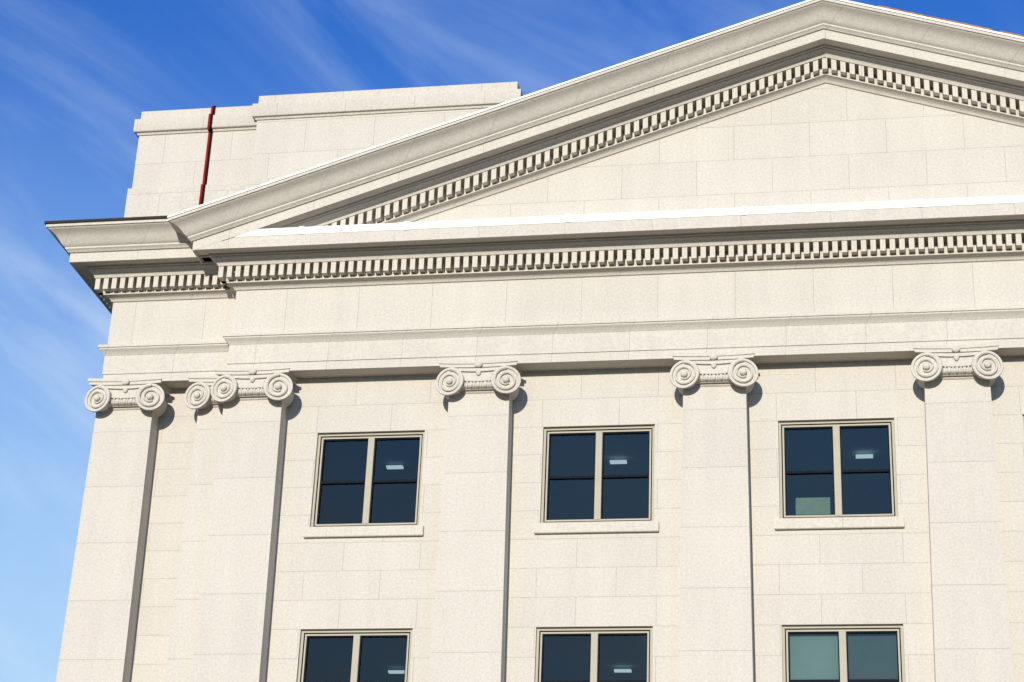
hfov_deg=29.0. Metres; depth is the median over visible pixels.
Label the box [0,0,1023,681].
sky
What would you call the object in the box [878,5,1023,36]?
rake wood edge
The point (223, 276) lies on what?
cornice dentils
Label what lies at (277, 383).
ionic capital
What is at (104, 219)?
wing roof edge
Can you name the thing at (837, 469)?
window frame
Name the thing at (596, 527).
window sill
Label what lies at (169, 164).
attic end block
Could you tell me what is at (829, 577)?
portico wall
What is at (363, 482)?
window sash
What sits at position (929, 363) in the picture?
ionic capital
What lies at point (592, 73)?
raking flashing
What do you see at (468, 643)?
pilaster shaft
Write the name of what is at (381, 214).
raking dentils
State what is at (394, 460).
window pane
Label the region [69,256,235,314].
wing bed moulding
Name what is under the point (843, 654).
window frame
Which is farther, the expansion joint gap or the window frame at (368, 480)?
the expansion joint gap
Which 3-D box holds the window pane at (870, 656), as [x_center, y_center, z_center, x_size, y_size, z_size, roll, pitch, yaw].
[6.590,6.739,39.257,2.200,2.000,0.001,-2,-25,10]
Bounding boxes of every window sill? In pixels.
[303,525,423,537]
[534,521,658,533]
[774,516,903,529]
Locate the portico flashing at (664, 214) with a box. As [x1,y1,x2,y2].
[235,195,1023,236]
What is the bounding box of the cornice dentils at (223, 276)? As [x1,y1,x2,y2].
[94,233,1021,309]
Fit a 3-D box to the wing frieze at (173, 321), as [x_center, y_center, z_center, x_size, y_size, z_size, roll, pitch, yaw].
[-6.453,2.470,51.156,3.505,1.130,14.255,-2,-25,10]
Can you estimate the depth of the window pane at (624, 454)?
41.93 m
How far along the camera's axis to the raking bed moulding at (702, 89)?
44.24 m
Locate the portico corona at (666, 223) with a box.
[196,203,1023,249]
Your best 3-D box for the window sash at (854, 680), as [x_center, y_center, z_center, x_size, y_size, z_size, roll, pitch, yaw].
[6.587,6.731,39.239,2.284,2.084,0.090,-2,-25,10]
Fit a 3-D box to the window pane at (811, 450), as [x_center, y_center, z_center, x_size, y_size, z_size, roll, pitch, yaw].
[6.766,2.707,41.094,2.200,2.000,0.001,-2,-25,10]
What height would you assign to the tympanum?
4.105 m
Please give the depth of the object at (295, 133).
46.36 m
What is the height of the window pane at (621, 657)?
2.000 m
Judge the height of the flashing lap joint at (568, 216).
0.217 m
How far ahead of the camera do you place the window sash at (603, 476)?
41.93 m
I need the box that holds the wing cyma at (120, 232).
[46,217,242,255]
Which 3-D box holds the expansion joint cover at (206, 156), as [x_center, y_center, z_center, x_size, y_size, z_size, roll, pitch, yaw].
[-7.253,-4.407,46.938,0.050,2.738,0.225,-2,-25,10]
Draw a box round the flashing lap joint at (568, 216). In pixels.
[298,199,922,234]
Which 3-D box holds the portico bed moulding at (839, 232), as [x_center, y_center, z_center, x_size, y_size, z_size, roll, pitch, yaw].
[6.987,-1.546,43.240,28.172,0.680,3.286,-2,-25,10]
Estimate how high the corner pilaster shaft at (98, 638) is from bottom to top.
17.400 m
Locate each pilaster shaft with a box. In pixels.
[56,409,158,681]
[164,407,222,681]
[190,399,287,681]
[429,393,512,681]
[678,386,753,681]
[924,379,1013,681]
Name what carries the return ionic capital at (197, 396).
on the return pilaster shaft at (180, 652)
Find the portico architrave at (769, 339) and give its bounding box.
[223,305,1023,378]
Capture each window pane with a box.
[305,637,406,681]
[318,439,418,523]
[543,635,645,680]
[548,433,648,519]
[785,427,890,514]
[789,633,898,681]
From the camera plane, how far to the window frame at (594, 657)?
40.34 m
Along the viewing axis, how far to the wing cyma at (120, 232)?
44.85 m
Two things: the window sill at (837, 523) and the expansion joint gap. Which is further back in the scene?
the expansion joint gap
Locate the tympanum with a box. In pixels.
[414,83,1023,221]
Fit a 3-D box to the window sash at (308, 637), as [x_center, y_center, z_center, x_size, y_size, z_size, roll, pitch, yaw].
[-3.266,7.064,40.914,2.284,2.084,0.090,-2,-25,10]
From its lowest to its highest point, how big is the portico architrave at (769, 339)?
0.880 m
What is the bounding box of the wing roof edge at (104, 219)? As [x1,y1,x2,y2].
[44,215,168,224]
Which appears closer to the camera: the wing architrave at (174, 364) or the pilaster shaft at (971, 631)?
the pilaster shaft at (971, 631)
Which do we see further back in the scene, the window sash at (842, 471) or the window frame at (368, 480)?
the window frame at (368, 480)
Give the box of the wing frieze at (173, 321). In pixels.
[108,298,235,343]
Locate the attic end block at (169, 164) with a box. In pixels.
[124,106,256,216]
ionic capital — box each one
[85,376,171,417]
[184,375,223,411]
[211,365,297,406]
[436,358,522,400]
[669,350,758,394]
[911,342,1002,388]
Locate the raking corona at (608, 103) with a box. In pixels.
[188,23,1023,250]
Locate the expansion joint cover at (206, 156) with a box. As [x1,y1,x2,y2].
[199,106,212,204]
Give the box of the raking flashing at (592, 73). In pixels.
[167,0,1023,217]
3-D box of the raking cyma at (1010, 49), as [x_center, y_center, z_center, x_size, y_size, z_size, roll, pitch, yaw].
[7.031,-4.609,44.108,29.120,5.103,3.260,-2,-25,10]
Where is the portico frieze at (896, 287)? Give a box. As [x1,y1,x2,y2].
[232,260,1023,332]
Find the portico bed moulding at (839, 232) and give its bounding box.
[195,214,1023,291]
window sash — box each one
[300,632,409,681]
[314,434,422,526]
[538,630,649,681]
[543,428,651,522]
[781,422,894,517]
[785,628,902,681]
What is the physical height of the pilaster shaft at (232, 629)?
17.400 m
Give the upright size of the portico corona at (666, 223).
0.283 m
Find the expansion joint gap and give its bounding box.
[201,106,216,203]
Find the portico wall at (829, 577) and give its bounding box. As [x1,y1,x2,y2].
[265,356,1023,681]
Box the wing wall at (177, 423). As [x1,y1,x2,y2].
[130,388,197,681]
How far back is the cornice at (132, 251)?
44.88 m
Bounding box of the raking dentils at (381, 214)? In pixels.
[325,58,1023,225]
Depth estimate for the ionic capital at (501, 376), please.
42.47 m
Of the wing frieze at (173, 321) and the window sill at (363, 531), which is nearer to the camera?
the window sill at (363, 531)
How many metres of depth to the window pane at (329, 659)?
41.13 m
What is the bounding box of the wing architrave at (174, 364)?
[98,340,228,388]
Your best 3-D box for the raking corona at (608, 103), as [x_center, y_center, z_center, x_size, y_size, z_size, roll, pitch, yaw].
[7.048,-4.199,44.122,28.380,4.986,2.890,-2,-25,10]
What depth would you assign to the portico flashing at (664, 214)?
42.72 m
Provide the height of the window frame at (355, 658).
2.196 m
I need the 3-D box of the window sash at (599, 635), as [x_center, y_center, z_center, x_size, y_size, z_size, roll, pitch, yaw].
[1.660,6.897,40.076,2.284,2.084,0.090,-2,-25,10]
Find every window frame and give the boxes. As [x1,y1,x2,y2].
[297,629,412,681]
[311,431,424,526]
[535,627,652,681]
[541,425,654,522]
[778,419,897,518]
[782,625,904,681]
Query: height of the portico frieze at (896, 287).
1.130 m
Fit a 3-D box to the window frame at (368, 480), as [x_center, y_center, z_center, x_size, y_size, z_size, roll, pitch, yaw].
[-3.093,3.026,42.738,2.396,2.196,0.120,-2,-25,10]
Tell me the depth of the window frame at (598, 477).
41.95 m
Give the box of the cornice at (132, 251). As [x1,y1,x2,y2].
[65,242,208,261]
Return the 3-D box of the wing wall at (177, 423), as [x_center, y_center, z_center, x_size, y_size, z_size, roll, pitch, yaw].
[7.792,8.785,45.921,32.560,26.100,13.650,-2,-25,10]
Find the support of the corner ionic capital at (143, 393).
attached to the corner pilaster shaft at (98, 638)
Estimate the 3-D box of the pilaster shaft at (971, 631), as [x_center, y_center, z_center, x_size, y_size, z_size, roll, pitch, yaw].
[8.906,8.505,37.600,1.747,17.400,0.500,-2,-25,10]
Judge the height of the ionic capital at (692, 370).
0.804 m
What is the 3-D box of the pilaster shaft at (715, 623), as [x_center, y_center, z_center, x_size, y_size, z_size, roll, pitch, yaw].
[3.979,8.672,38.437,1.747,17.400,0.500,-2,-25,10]
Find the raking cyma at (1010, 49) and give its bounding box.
[168,0,1023,242]
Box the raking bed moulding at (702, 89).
[193,38,1023,277]
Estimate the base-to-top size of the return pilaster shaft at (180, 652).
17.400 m

